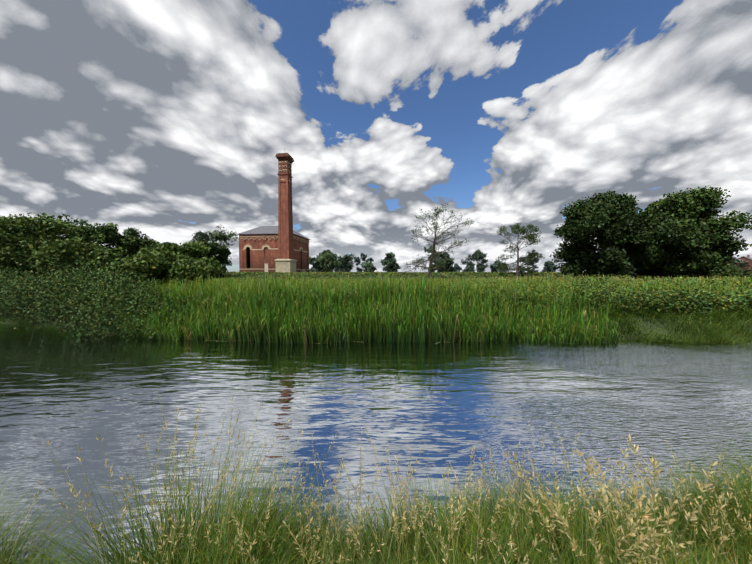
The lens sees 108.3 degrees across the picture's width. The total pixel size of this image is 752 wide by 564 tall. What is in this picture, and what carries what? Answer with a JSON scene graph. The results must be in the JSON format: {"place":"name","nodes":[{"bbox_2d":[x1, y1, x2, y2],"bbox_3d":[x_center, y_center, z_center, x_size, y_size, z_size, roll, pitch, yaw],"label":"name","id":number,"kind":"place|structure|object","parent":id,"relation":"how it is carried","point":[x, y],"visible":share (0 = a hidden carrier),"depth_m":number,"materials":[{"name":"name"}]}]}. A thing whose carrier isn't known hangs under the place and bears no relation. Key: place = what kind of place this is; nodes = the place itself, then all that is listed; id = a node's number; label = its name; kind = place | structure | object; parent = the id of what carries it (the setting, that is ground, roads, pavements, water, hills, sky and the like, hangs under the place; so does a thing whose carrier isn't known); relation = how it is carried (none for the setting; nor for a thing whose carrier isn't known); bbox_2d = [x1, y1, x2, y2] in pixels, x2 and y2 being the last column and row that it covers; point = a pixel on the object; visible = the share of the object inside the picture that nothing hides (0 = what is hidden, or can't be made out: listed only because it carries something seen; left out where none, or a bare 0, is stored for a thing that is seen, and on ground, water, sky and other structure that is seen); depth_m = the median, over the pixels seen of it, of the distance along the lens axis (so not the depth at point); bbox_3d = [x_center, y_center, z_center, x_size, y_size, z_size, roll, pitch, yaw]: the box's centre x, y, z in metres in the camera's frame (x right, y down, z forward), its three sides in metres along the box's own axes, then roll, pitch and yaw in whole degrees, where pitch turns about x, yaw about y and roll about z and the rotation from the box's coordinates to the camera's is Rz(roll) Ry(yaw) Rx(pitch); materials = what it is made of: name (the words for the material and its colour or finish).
{"place":"outdoors","nodes":[
{"label":"outdoors","id":0,"kind":"place"},
{"bbox_2d":[0,323,751,563],"bbox_3d":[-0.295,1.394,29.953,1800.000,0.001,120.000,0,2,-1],"label":"water","id":1,"kind":"structure","parent":0,"point":[454,403],"depth_m":4.58,"materials":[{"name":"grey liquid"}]},
{"bbox_2d":[108,269,623,344],"bbox_3d":[-0.747,0.886,10.632,19.313,2.754,4.326,0,2,-1],"label":"reed bed","id":2,"kind":"object","parent":1,"relation":"in","point":[406,318],"visible":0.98,"depth_m":9.81,"materials":[{"name":"green plant"}]},
{"bbox_2d":[0,274,751,340],"bbox_3d":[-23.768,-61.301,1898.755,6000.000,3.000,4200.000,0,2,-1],"label":"ground","id":3,"kind":"structure","parent":0,"point":[646,324],"depth_m":10.40,"materials":[{"name":"green plant"}]},
{"bbox_2d":[1,216,63,242],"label":"tree","id":4,"kind":"object","parent":3,"relation":"on","point":[54,236],"depth_m":27.41,"materials":[{"name":"green plant"}]},
{"bbox_2d":[0,211,76,276],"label":"bush","id":5,"kind":"object","parent":3,"relation":"on","point":[19,236],"depth_m":17.06,"materials":[{"name":"green plant"}]},
{"bbox_2d":[22,234,129,296],"bbox_3d":[-17.124,-0.428,15.896,5.356,4.374,6.299,-1,2,-37],"label":"bush","id":6,"kind":"object","parent":3,"relation":"on","point":[70,252],"depth_m":14.17,"materials":[{"name":"green plant"}]},
{"bbox_2d":[66,222,159,261],"bbox_3d":[-27.077,-2.540,29.931,6.359,7.594,9.527,1,2,33],"label":"tree","id":7,"kind":"object","parent":3,"relation":"on","point":[107,233],"depth_m":28.57,"materials":[{"name":"green plant"}]},
{"bbox_2d":[113,245,132,257],"bbox_3d":[-33.511,-2.351,37.192,6.248,6.426,6.179,0,2,-1],"label":"tree","id":8,"kind":"object","parent":3,"relation":"on","point":[122,253],"visible":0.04,"depth_m":35.57,"materials":[{"name":"green plant"}]},
{"bbox_2d":[95,247,210,289],"bbox_3d":[-11.908,-0.040,15.476,5.301,3.718,4.495,0,2,-1],"label":"bush","id":9,"kind":"object","parent":3,"relation":"on","point":[164,264],"depth_m":14.41,"materials":[{"name":"green plant"}]},
{"bbox_2d":[157,240,210,258],"bbox_3d":[-19.384,-1.470,26.285,5.881,5.420,6.515,0,2,-1],"label":"bush","id":10,"kind":"object","parent":3,"relation":"on","point":[195,249],"visible":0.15,"depth_m":26.23,"materials":[{"name":"green plant"}]},
{"bbox_2d":[173,252,224,278],"bbox_3d":[-14.572,-0.535,20.976,4.328,3.449,3.917,0,2,-1],"label":"bush","id":11,"kind":"object","parent":3,"relation":"on","point":[214,266],"depth_m":21.35,"materials":[{"name":"green plant"}]},
{"bbox_2d":[198,240,230,278],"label":"bush","id":12,"kind":"object","parent":3,"relation":"on","point":[222,251],"depth_m":43.81,"materials":[{"name":"green plant"}]},
{"bbox_2d":[237,226,309,272],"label":"pump house","id":13,"kind":"structure","parent":3,"relation":"on","point":[258,249],"depth_m":58.40,"materials":[{"name":"brick"}]},
{"bbox_2d":[274,153,296,272],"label":"chimney","id":14,"kind":"object","parent":3,"relation":"on","point":[285,261],"visible":1,"depth_m":53.58,"materials":[{"name":"brick"}]},
{"bbox_2d":[0,259,751,342],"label":"bushes","id":15,"kind":"object","parent":3,"relation":"on","point":[14,289],"visible":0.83,"depth_m":11.31,"materials":[{"name":"green plant"}]},
{"bbox_2d":[0,291,751,346],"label":"bank sedges","id":16,"kind":"object","parent":3,"relation":"on","point":[707,334],"visible":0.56,"depth_m":10.06,"materials":[{"name":"green plant"}]},
{"bbox_2d":[0,391,751,563],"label":"seed grass stems","id":17,"kind":"object","parent":3,"relation":"on","point":[399,543],"visible":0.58,"depth_m":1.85,"materials":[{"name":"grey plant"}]},
{"bbox_2d":[19,388,751,563],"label":"grass seed heads","id":18,"kind":"object","parent":17,"relation":"attached to","point":[641,537],"visible":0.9,"depth_m":1.74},
{"bbox_2d":[2,271,751,313],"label":"field herbs","id":19,"kind":"object","parent":3,"relation":"on","point":[730,299],"visible":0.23,"depth_m":10.99,"materials":[{"name":"green plant"}]},
{"bbox_2d":[57,234,745,271],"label":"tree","id":20,"kind":"object","parent":3,"relation":"on","point":[394,267],"depth_m":84.25,"materials":[{"name":"green plant"}]},
{"bbox_2d":[29,213,751,271],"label":"trees","id":21,"kind":"object","parent":20,"relation":"attached to","point":[478,255],"visible":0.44,"depth_m":66.90,"materials":[{"name":"green plant"}]},
{"bbox_2d":[309,246,729,271],"bbox_3d":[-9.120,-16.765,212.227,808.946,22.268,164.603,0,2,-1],"label":"trees","id":22,"kind":"object","parent":20,"relation":"attached to","point":[368,265],"visible":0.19,"depth_m":160.21,"materials":[{"name":"green plant"}]},
{"bbox_2d":[52,272,751,312],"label":"field grasses","id":23,"kind":"object","parent":3,"relation":"on","point":[210,285],"visible":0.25,"depth_m":13.63,"materials":[{"name":"green plant"}]},
{"bbox_2d":[403,204,474,278],"bbox_3d":[8.338,-5.165,39.096,8.811,11.098,12.157,0,2,-1],"label":"sparse tree","id":24,"kind":"object","parent":3,"relation":"on","point":[436,213],"depth_m":37.92,"materials":[{"name":"green plant"}]},
{"bbox_2d":[495,222,544,277],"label":"sparse tree","id":25,"kind":"object","parent":3,"relation":"on","point":[523,231],"depth_m":45.41,"materials":[{"name":"green plant"}]},
{"bbox_2d":[549,190,684,278],"bbox_3d":[31.764,-5.955,38.215,13.670,13.618,13.719,0,2,-1],"label":"tree","id":26,"kind":"object","parent":3,"relation":"on","point":[611,215],"depth_m":35.42,"materials":[{"name":"green plant"}]},
{"bbox_2d":[607,185,751,278],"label":"tree","id":27,"kind":"object","parent":3,"relation":"on","point":[692,214],"depth_m":35.15,"materials":[{"name":"green plant"}]},
{"bbox_2d":[739,255,751,271],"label":"house","id":28,"kind":"structure","parent":3,"relation":"on","point":[748,258],"depth_m":120.91,"materials":[{"name":"brick"}]},
{"bbox_2d":[0,0,751,271],"label":"sky","id":29,"kind":"structure","parent":0,"point":[166,120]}
]}

